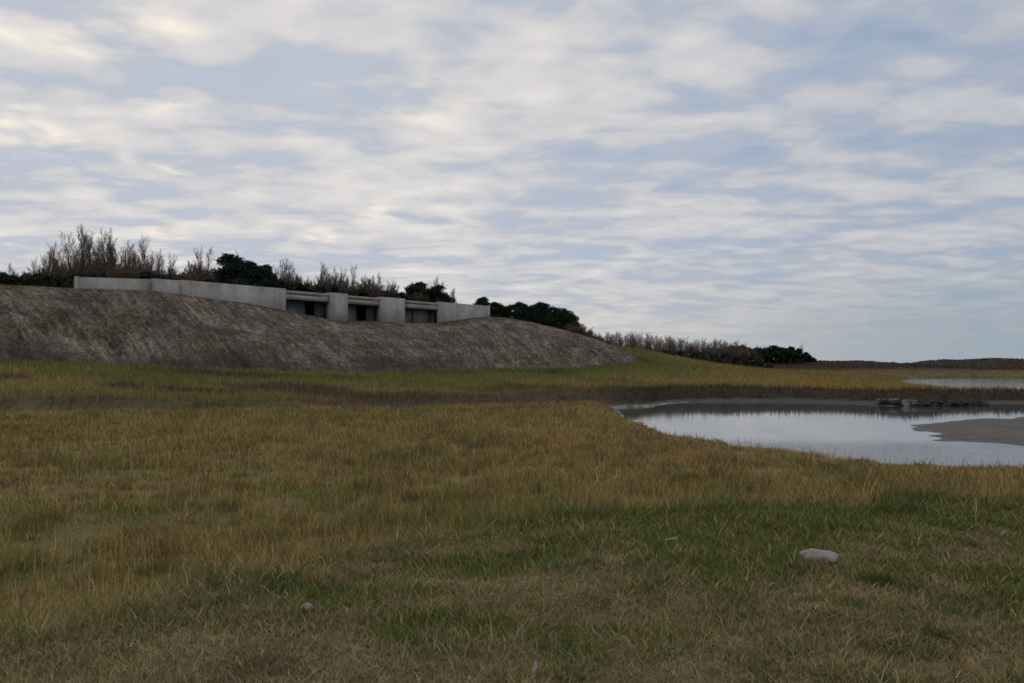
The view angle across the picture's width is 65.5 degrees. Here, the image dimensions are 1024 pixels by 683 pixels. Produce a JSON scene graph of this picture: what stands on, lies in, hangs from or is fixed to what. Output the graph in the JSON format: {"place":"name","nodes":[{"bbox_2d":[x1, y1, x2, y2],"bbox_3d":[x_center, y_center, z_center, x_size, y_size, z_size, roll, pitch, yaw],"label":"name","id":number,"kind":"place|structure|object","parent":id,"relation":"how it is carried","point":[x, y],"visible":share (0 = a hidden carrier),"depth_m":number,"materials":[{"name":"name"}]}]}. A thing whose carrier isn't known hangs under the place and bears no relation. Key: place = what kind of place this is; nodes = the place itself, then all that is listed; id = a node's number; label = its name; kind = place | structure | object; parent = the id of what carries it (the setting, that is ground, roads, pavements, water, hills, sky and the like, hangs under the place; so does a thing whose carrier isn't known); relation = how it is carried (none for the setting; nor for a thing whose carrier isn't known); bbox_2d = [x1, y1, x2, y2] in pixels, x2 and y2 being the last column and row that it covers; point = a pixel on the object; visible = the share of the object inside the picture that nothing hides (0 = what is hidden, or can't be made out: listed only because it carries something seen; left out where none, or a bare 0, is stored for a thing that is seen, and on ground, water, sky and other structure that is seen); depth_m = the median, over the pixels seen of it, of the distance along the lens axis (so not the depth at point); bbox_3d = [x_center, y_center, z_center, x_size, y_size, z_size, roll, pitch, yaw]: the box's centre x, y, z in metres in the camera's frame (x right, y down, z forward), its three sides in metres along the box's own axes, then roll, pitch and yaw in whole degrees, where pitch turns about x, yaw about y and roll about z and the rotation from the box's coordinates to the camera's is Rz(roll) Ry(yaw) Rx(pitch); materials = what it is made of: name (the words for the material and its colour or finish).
{"place":"outdoors","nodes":[
{"label":"outdoors","id":0,"kind":"place"},
{"bbox_2d":[0,348,1023,682],"bbox_3d":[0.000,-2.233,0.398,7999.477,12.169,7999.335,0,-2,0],"label":"ground","id":1,"kind":"structure","parent":0,"point":[988,430],"depth_m":13.47,"materials":[{"name":"plant"}]},
{"bbox_2d":[15,455,59,466],"bbox_3d":[-12.200,3.040,20.476,1.167,0.356,0.812,0,-2,0],"label":"grass tussock","id":2,"kind":"object","parent":1,"relation":"on","point":[32,459],"depth_m":20.44,"materials":[{"name":"plant"}]},
{"bbox_2d":[134,556,180,575],"bbox_3d":[-4.506,2.823,10.072,0.601,0.231,0.431,0,-2,0],"label":"grass tussock","id":3,"kind":"object","parent":1,"relation":"on","point":[148,566],"depth_m":10.06,"materials":[{"name":"plant"}]},
{"bbox_2d":[149,485,195,501],"bbox_3d":[-6.538,2.907,15.376,0.920,0.329,0.664,0,-2,0],"label":"grass tussock","id":4,"kind":"object","parent":1,"relation":"on","point":[174,493],"depth_m":15.33,"materials":[{"name":"plant"}]},
{"bbox_2d":[218,475,252,491],"bbox_3d":[-5.607,2.878,16.154,0.781,0.368,0.536,0,-2,0],"label":"grass tussock","id":5,"kind":"object","parent":1,"relation":"on","point":[236,484],"depth_m":16.13,"materials":[{"name":"brown plant"}]},
{"bbox_2d":[302,603,313,611],"bbox_3d":[-1.337,1.740,5.203,0.082,0.062,0.060,0,-2,0],"label":"pale stone","id":6,"kind":"object","parent":1,"relation":"on","point":[307,605],"visible":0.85,"depth_m":5.18,"materials":[{"name":"grey stone"}]},
{"bbox_2d":[0,285,642,372],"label":"earth mound","id":7,"kind":"object","parent":1,"relation":"on","point":[152,343],"visible":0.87,"depth_m":90.48,"materials":[{"name":"soil"}]},
{"bbox_2d":[0,271,22,284],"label":"evergreen bush","id":8,"kind":"object","parent":7,"relation":"on","point":[5,278],"visible":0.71,"depth_m":96.12,"materials":[{"name":"green plant"}]},
{"bbox_2d":[15,272,47,285],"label":"evergreen bush","id":9,"kind":"object","parent":7,"relation":"on","point":[26,280],"visible":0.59,"depth_m":97.11,"materials":[{"name":"green plant"}]},
{"bbox_2d":[31,278,61,286],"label":"evergreen bush","id":10,"kind":"object","parent":7,"relation":"on","point":[39,283],"visible":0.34,"depth_m":97.24,"materials":[{"name":"green plant"}]},
{"bbox_2d":[39,242,60,274],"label":"bare tree","id":11,"kind":"object","parent":7,"relation":"on","point":[51,259],"visible":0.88,"depth_m":104.03,"materials":[{"name":"brown plant"}]},
{"bbox_2d":[39,273,72,287],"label":"evergreen bush","id":12,"kind":"object","parent":7,"relation":"on","point":[50,277],"visible":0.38,"depth_m":98.19,"materials":[{"name":"green plant"}]},
{"bbox_2d":[46,247,68,273],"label":"bare tree","id":13,"kind":"object","parent":7,"relation":"on","point":[56,261],"visible":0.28,"depth_m":112.39,"materials":[{"name":"brown plant"}]},
{"bbox_2d":[56,245,68,267],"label":"bare tree","id":14,"kind":"object","parent":7,"relation":"on","point":[62,255],"visible":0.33,"depth_m":127.60,"materials":[{"name":"grey plant"}]},
{"bbox_2d":[59,276,73,285],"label":"evergreen bush","id":15,"kind":"object","parent":7,"relation":"on","point":[68,280],"visible":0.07,"depth_m":99.41,"materials":[{"name":"green plant"}]},
{"bbox_2d":[58,233,82,274],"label":"bare tree","id":16,"kind":"object","parent":7,"relation":"on","point":[68,256],"visible":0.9,"depth_m":108.01,"materials":[{"name":"grey plant"}]},
{"bbox_2d":[69,247,79,264],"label":"bare tree","id":17,"kind":"object","parent":7,"relation":"on","point":[75,256],"visible":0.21,"depth_m":120.49,"materials":[{"name":"brown plant"}]},
{"bbox_2d":[56,261,100,277],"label":"bare shrub","id":18,"kind":"object","parent":7,"relation":"on","point":[78,269],"visible":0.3,"depth_m":107.80,"materials":[{"name":"brown plant"}]},
{"bbox_2d":[76,223,98,272],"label":"bare tree","id":19,"kind":"object","parent":7,"relation":"on","point":[82,253],"visible":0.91,"depth_m":109.88,"materials":[{"name":"grey plant"}]},
{"bbox_2d":[71,271,108,280],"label":"undergrowth bush","id":20,"kind":"object","parent":7,"relation":"on","point":[101,275],"visible":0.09,"depth_m":104.66,"materials":[{"name":"green plant"}]},
{"bbox_2d":[82,231,101,268],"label":"bare tree","id":21,"kind":"object","parent":7,"relation":"on","point":[90,251],"visible":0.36,"depth_m":116.37,"materials":[{"name":"brown plant"}]},
{"bbox_2d":[81,257,118,275],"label":"bare shrub","id":22,"kind":"object","parent":7,"relation":"on","point":[108,266],"visible":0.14,"depth_m":109.39,"materials":[{"name":"brown plant"}]},
{"bbox_2d":[91,237,116,269],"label":"bare tree","id":23,"kind":"object","parent":7,"relation":"on","point":[98,252],"visible":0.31,"depth_m":122.11,"materials":[{"name":"brown plant"}]},
{"bbox_2d":[96,227,118,271],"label":"bare tree","id":24,"kind":"object","parent":7,"relation":"on","point":[104,253],"visible":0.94,"depth_m":110.52,"materials":[{"name":"brown plant"}]},
{"bbox_2d":[99,227,121,272],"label":"bare tree","id":25,"kind":"object","parent":7,"relation":"on","point":[111,247],"visible":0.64,"depth_m":112.56,"materials":[{"name":"brown plant"}]},
{"bbox_2d":[74,276,150,290],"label":"retaining wall","id":26,"kind":"structure","parent":7,"relation":"on","point":[113,283],"depth_m":94.52,"materials":[{"name":"concrete"}]},
{"bbox_2d":[105,260,132,277],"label":"bare shrub","id":27,"kind":"object","parent":7,"relation":"on","point":[120,272],"visible":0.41,"depth_m":102.29,"materials":[{"name":"brown plant"}]},
{"bbox_2d":[116,243,130,270],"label":"bare tree","id":28,"kind":"object","parent":7,"relation":"on","point":[122,256],"visible":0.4,"depth_m":116.96,"materials":[{"name":"grey plant"}]},
{"bbox_2d":[123,240,139,271],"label":"bare tree","id":29,"kind":"object","parent":7,"relation":"on","point":[131,255],"visible":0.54,"depth_m":121.20,"materials":[{"name":"brown plant"}]},
{"bbox_2d":[122,265,140,278],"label":"bare shrub","id":30,"kind":"object","parent":7,"relation":"on","point":[131,270],"visible":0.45,"depth_m":102.97,"materials":[{"name":"brown plant"}]},
{"bbox_2d":[134,236,149,273],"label":"bare tree","id":31,"kind":"object","parent":7,"relation":"on","point":[142,256],"visible":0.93,"depth_m":109.67,"materials":[{"name":"grey plant"}]},
{"bbox_2d":[135,242,152,271],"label":"bare tree","id":32,"kind":"object","parent":7,"relation":"on","point":[148,259],"visible":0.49,"depth_m":116.15,"materials":[{"name":"grey plant"}]},
{"bbox_2d":[135,270,172,279],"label":"undergrowth bush","id":33,"kind":"object","parent":7,"relation":"on","point":[151,275],"visible":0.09,"depth_m":106.41,"materials":[{"name":"green plant"}]},
{"bbox_2d":[153,250,163,274],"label":"bare tree","id":34,"kind":"object","parent":7,"relation":"on","point":[158,265],"visible":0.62,"depth_m":120.16,"materials":[{"name":"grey plant"}]},
{"bbox_2d":[155,252,177,274],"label":"bare tree","id":35,"kind":"object","parent":7,"relation":"on","point":[172,270],"visible":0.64,"depth_m":118.39,"materials":[{"name":"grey plant"}]},
{"bbox_2d":[166,271,180,279],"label":"bare shrub","id":36,"kind":"object","parent":7,"relation":"on","point":[177,277],"visible":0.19,"depth_m":107.03,"materials":[{"name":"brown plant"}]},
{"bbox_2d":[179,271,199,280],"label":"bare shrub","id":37,"kind":"object","parent":7,"relation":"on","point":[188,276],"visible":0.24,"depth_m":107.47,"materials":[{"name":"brown plant"}]},
{"bbox_2d":[185,261,208,275],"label":"bare shrub","id":38,"kind":"object","parent":7,"relation":"on","point":[190,268],"visible":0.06,"depth_m":121.35,"materials":[{"name":"brown plant"}]},
{"bbox_2d":[192,245,214,278],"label":"bare tree","id":39,"kind":"object","parent":7,"relation":"on","point":[201,266],"visible":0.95,"depth_m":112.25,"materials":[{"name":"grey plant"}]},
{"bbox_2d":[207,253,255,285],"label":"pine tree","id":40,"kind":"object","parent":7,"relation":"on","point":[231,262],"visible":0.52,"depth_m":111.16,"materials":[{"name":"green plant"}]},
{"bbox_2d":[227,260,267,286],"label":"pine tree","id":41,"kind":"object","parent":7,"relation":"on","point":[253,270],"visible":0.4,"depth_m":112.17,"materials":[{"name":"green plant"}]},
{"bbox_2d":[255,264,280,287],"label":"bush","id":42,"kind":"object","parent":7,"relation":"on","point":[269,277],"visible":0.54,"depth_m":113.35,"materials":[{"name":"green plant"}]},
{"bbox_2d":[274,260,286,279],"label":"bare tree","id":43,"kind":"object","parent":7,"relation":"on","point":[279,272],"visible":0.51,"depth_m":127.98,"materials":[{"name":"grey plant"}]},
{"bbox_2d":[275,279,295,290],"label":"undergrowth bush","id":44,"kind":"object","parent":7,"relation":"on","point":[285,285],"visible":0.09,"depth_m":118.87,"materials":[{"name":"green plant"}]},
{"bbox_2d":[281,258,294,280],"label":"bare tree","id":45,"kind":"object","parent":7,"relation":"on","point":[287,268],"visible":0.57,"depth_m":129.80,"materials":[{"name":"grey plant"}]},
{"bbox_2d":[281,270,302,283],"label":"bare shrub","id":46,"kind":"object","parent":7,"relation":"on","point":[295,280],"visible":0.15,"depth_m":128.65,"materials":[{"name":"brown plant"}]},
{"bbox_2d":[289,282,321,292],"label":"undergrowth bush","id":47,"kind":"object","parent":7,"relation":"on","point":[301,286],"visible":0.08,"depth_m":121.46,"materials":[{"name":"green plant"}]},
{"bbox_2d":[151,278,489,322],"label":"concrete building","id":48,"kind":"structure","parent":7,"relation":"on","point":[338,306],"depth_m":115.40,"materials":[{"name":"concrete"}]},
{"bbox_2d":[286,300,324,317],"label":"window","id":49,"kind":"structure","parent":48,"relation":"in","point":[295,306],"depth_m":112.41,"materials":[{"name":"glass"}]},
{"bbox_2d":[348,304,375,320],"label":"window","id":50,"kind":"structure","parent":48,"relation":"in","point":[370,310],"depth_m":121.01,"materials":[{"name":"glass"}]},
{"bbox_2d":[405,308,432,322],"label":"window","id":51,"kind":"structure","parent":48,"relation":"in","point":[411,315],"depth_m":128.91,"materials":[{"name":"glass"}]},
{"bbox_2d":[316,261,326,284],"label":"bare tree","id":52,"kind":"object","parent":7,"relation":"on","point":[322,275],"visible":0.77,"depth_m":130.75,"materials":[{"name":"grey plant"}]},
{"bbox_2d":[313,284,333,292],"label":"undergrowth bush","id":53,"kind":"object","parent":7,"relation":"on","point":[326,288],"visible":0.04,"depth_m":127.97,"materials":[{"name":"green plant"}]},
{"bbox_2d":[0,283,655,373],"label":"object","id":54,"kind":"object","parent":7,"relation":"on","point":[583,361],"visible":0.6,"depth_m":89.67,"materials":[{"name":"brown plant"}]},
{"bbox_2d":[319,265,336,286],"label":"bare tree","id":55,"kind":"object","parent":7,"relation":"on","point":[328,275],"visible":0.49,"depth_m":134.06,"materials":[{"name":"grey plant"}]},
{"bbox_2d":[331,266,346,286],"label":"bare tree","id":56,"kind":"object","parent":7,"relation":"on","point":[343,276],"visible":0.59,"depth_m":136.38,"materials":[{"name":"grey plant"}]},
{"bbox_2d":[339,276,362,295],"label":"bare shrub","id":57,"kind":"object","parent":7,"relation":"on","point":[347,291],"visible":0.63,"depth_m":127.83,"materials":[{"name":"brown plant"}]},
{"bbox_2d":[347,265,357,288],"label":"bare tree","id":58,"kind":"object","parent":7,"relation":"on","point":[354,276],"visible":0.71,"depth_m":132.45,"materials":[{"name":"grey plant"}]},
{"bbox_2d":[333,288,376,296],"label":"undergrowth bush","id":59,"kind":"object","parent":7,"relation":"on","point":[361,293],"visible":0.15,"depth_m":128.31,"materials":[{"name":"brown plant"}]},
{"bbox_2d":[355,274,379,292],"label":"bare shrub","id":60,"kind":"object","parent":7,"relation":"on","point":[365,283],"visible":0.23,"depth_m":134.16,"materials":[{"name":"brown plant"}]},
{"bbox_2d":[366,280,387,297],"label":"bare shrub","id":61,"kind":"object","parent":7,"relation":"on","point":[374,293],"visible":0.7,"depth_m":130.76,"materials":[{"name":"brown plant"}]},
{"bbox_2d":[378,285,396,297],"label":"bare shrub","id":62,"kind":"object","parent":7,"relation":"on","point":[390,289],"visible":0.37,"depth_m":132.65,"materials":[{"name":"brown plant"}]},
{"bbox_2d":[380,290,416,300],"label":"undergrowth bush","id":63,"kind":"object","parent":7,"relation":"on","point":[395,296],"visible":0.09,"depth_m":132.50,"materials":[{"name":"brown plant"}]},
{"bbox_2d":[397,291,430,301],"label":"undergrowth bush","id":64,"kind":"object","parent":7,"relation":"on","point":[405,296],"visible":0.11,"depth_m":135.31,"materials":[{"name":"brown plant"}]},
{"bbox_2d":[404,281,435,301],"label":"bush","id":65,"kind":"object","parent":7,"relation":"on","point":[416,288],"visible":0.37,"depth_m":140.55,"materials":[{"name":"green plant"}]},
{"bbox_2d":[412,292,428,301],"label":"bare shrub","id":66,"kind":"object","parent":7,"relation":"on","point":[420,297],"visible":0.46,"depth_m":136.74,"materials":[{"name":"brown plant"}]},
{"bbox_2d":[427,284,455,311],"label":"bush","id":67,"kind":"object","parent":7,"relation":"on","point":[437,292],"visible":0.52,"depth_m":142.06,"materials":[{"name":"green plant"}]},
{"bbox_2d":[472,297,493,311],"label":"pine tree","id":68,"kind":"object","parent":7,"relation":"on","point":[483,301],"visible":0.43,"depth_m":149.29,"materials":[{"name":"green plant"}]},
{"bbox_2d":[490,302,506,317],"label":"bush","id":69,"kind":"object","parent":7,"relation":"on","point":[498,308],"visible":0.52,"depth_m":150.58,"materials":[{"name":"green plant"}]},
{"bbox_2d":[500,304,515,317],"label":"pine tree","id":70,"kind":"object","parent":7,"relation":"on","point":[508,313],"visible":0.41,"depth_m":151.33,"materials":[{"name":"green plant"}]},
{"bbox_2d":[510,301,534,321],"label":"bush","id":71,"kind":"object","parent":7,"relation":"on","point":[521,311],"visible":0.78,"depth_m":148.79,"materials":[{"name":"green plant"}]},
{"bbox_2d":[526,302,552,324],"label":"bush","id":72,"kind":"object","parent":7,"relation":"on","point":[539,312],"visible":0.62,"depth_m":147.75,"materials":[{"name":"green plant"}]},
{"bbox_2d":[540,305,564,326],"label":"bush","id":73,"kind":"object","parent":7,"relation":"on","point":[549,319],"visible":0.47,"depth_m":145.66,"materials":[{"name":"green plant"}]},
{"bbox_2d":[551,308,573,327],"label":"bush","id":74,"kind":"object","parent":7,"relation":"on","point":[561,312],"visible":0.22,"depth_m":144.20,"materials":[{"name":"green plant"}]},
{"bbox_2d":[560,313,583,330],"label":"bush","id":75,"kind":"object","parent":7,"relation":"on","point":[570,318],"visible":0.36,"depth_m":142.55,"materials":[{"name":"green plant"}]},
{"bbox_2d":[565,322,578,332],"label":"bare shrub","id":76,"kind":"object","parent":7,"relation":"on","point":[574,329],"visible":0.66,"depth_m":133.25,"materials":[{"name":"brown plant"}]},
{"bbox_2d":[577,324,592,334],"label":"bare shrub","id":77,"kind":"object","parent":7,"relation":"on","point":[581,328],"visible":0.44,"depth_m":134.01,"materials":[{"name":"brown plant"}]},
{"bbox_2d":[585,330,598,338],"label":"bare shrub","id":78,"kind":"object","parent":7,"relation":"on","point":[590,335],"visible":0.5,"depth_m":130.67,"materials":[{"name":"brown plant"}]},
{"bbox_2d":[295,565,361,588],"bbox_3d":[-1.375,1.761,5.982,0.560,0.194,0.410,0,-2,0],"label":"grass tussock","id":79,"kind":"object","parent":1,"relation":"on","point":[324,577],"depth_m":5.99,"materials":[{"name":"plant"}]},
{"bbox_2d":[0,404,1022,626],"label":"seed stalk grass","id":80,"kind":"structure","parent":1,"relation":"on","point":[212,463],"depth_m":18.75,"materials":[{"name":"brown plant"}]},
{"bbox_2d":[0,455,1023,682],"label":"short turf","id":81,"kind":"structure","parent":1,"relation":"on","point":[663,519],"depth_m":5.41,"materials":[{"name":"green plant"}]},
{"bbox_2d":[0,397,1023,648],"bbox_3d":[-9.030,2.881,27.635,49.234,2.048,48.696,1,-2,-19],"label":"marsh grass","id":82,"kind":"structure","parent":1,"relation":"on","point":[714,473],"depth_m":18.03,"materials":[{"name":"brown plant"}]},
{"bbox_2d":[0,344,1023,411],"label":"marsh grass","id":83,"kind":"structure","parent":1,"relation":"on","point":[804,379],"depth_m":67.41,"materials":[{"name":"green plant"}]},
{"bbox_2d":[637,334,651,350],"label":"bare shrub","id":84,"kind":"object","parent":1,"relation":"on","point":[643,344],"visible":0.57,"depth_m":205.67,"materials":[{"name":"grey plant"}]},
{"bbox_2d":[671,470,701,483],"bbox_3d":[3.838,2.969,17.546,0.860,0.322,0.665,0,-2,0],"label":"grass tussock","id":85,"kind":"object","parent":1,"relation":"on","point":[688,476],"depth_m":17.49,"materials":[{"name":"plant"}]},
{"bbox_2d":[685,351,707,361],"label":"evergreen bush","id":86,"kind":"object","parent":1,"relation":"on","point":[690,355],"visible":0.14,"depth_m":199.39,"materials":[{"name":"green plant"}]},
{"bbox_2d":[700,352,736,362],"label":"evergreen bush","id":87,"kind":"object","parent":1,"relation":"on","point":[712,358],"visible":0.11,"depth_m":198.70,"materials":[{"name":"green plant"}]},
{"bbox_2d":[717,352,752,366],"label":"evergreen bush","id":88,"kind":"object","parent":1,"relation":"on","point":[728,358],"visible":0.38,"depth_m":197.58,"materials":[{"name":"green plant"}]},
{"bbox_2d":[732,351,764,367],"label":"evergreen bush","id":89,"kind":"object","parent":1,"relation":"on","point":[752,357],"visible":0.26,"depth_m":199.55,"materials":[{"name":"green plant"}]},
{"bbox_2d":[747,352,773,368],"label":"evergreen bush","id":90,"kind":"object","parent":1,"relation":"on","point":[769,366],"visible":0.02,"depth_m":203.85,"materials":[{"name":"green plant"}]},
{"bbox_2d":[758,349,770,361],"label":"pine tree","id":91,"kind":"object","parent":1,"relation":"on","point":[764,353],"visible":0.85,"depth_m":292.57,"materials":[{"name":"green plant"}]},
{"bbox_2d":[763,347,774,362],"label":"pine tree","id":92,"kind":"object","parent":1,"relation":"on","point":[769,349],"visible":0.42,"depth_m":297.71,"materials":[{"name":"green plant"}]},
{"bbox_2d":[769,345,782,363],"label":"pine tree","id":93,"kind":"object","parent":1,"relation":"on","point":[776,352],"visible":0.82,"depth_m":298.00,"materials":[{"name":"green plant"}]},
{"bbox_2d":[780,346,801,363],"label":"pine tree","id":94,"kind":"object","parent":1,"relation":"on","point":[788,353],"visible":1,"depth_m":291.84,"materials":[{"name":"green plant"}]},
{"bbox_2d":[793,348,807,363],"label":"pine tree","id":95,"kind":"object","parent":1,"relation":"on","point":[800,351],"visible":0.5,"depth_m":295.09,"materials":[{"name":"green plant"}]},
{"bbox_2d":[799,548,839,564],"bbox_3d":[2.533,1.793,6.547,0.325,0.192,0.244,0,-2,0],"label":"boulder","id":96,"kind":"object","parent":1,"relation":"on","point":[828,555],"visible":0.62,"depth_m":6.47,"materials":[{"name":"stone"}]},
{"bbox_2d":[854,565,896,587],"bbox_3d":[2.700,1.752,5.931,0.325,0.153,0.262,0,-2,0],"label":"grass tussock","id":97,"kind":"object","parent":1,"relation":"on","point":[870,577],"depth_m":5.90,"materials":[{"name":"green plant"}]},
{"bbox_2d":[765,357,1023,377],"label":"dune heath","id":98,"kind":"object","parent":1,"relation":"on","point":[964,371],"visible":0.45,"depth_m":260.46,"materials":[{"name":"brown plant"}]},
{"bbox_2d":[864,499,925,514],"bbox_3d":[4.188,1.815,8.700,0.696,0.229,0.498,0,-2,0],"label":"grass tussock","id":99,"kind":"object","parent":1,"relation":"on","point":[907,508],"depth_m":8.64,"materials":[{"name":"green plant"}]},
{"bbox_2d":[0,0,1023,362],"label":"sky","id":100,"kind":"structure","parent":0,"point":[843,180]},
{"bbox_2d":[613,377,1023,467],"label":"water","id":101,"kind":"structure","parent":0,"point":[875,432],"depth_m":42.23,"materials":[{"name":"grey liquid"}]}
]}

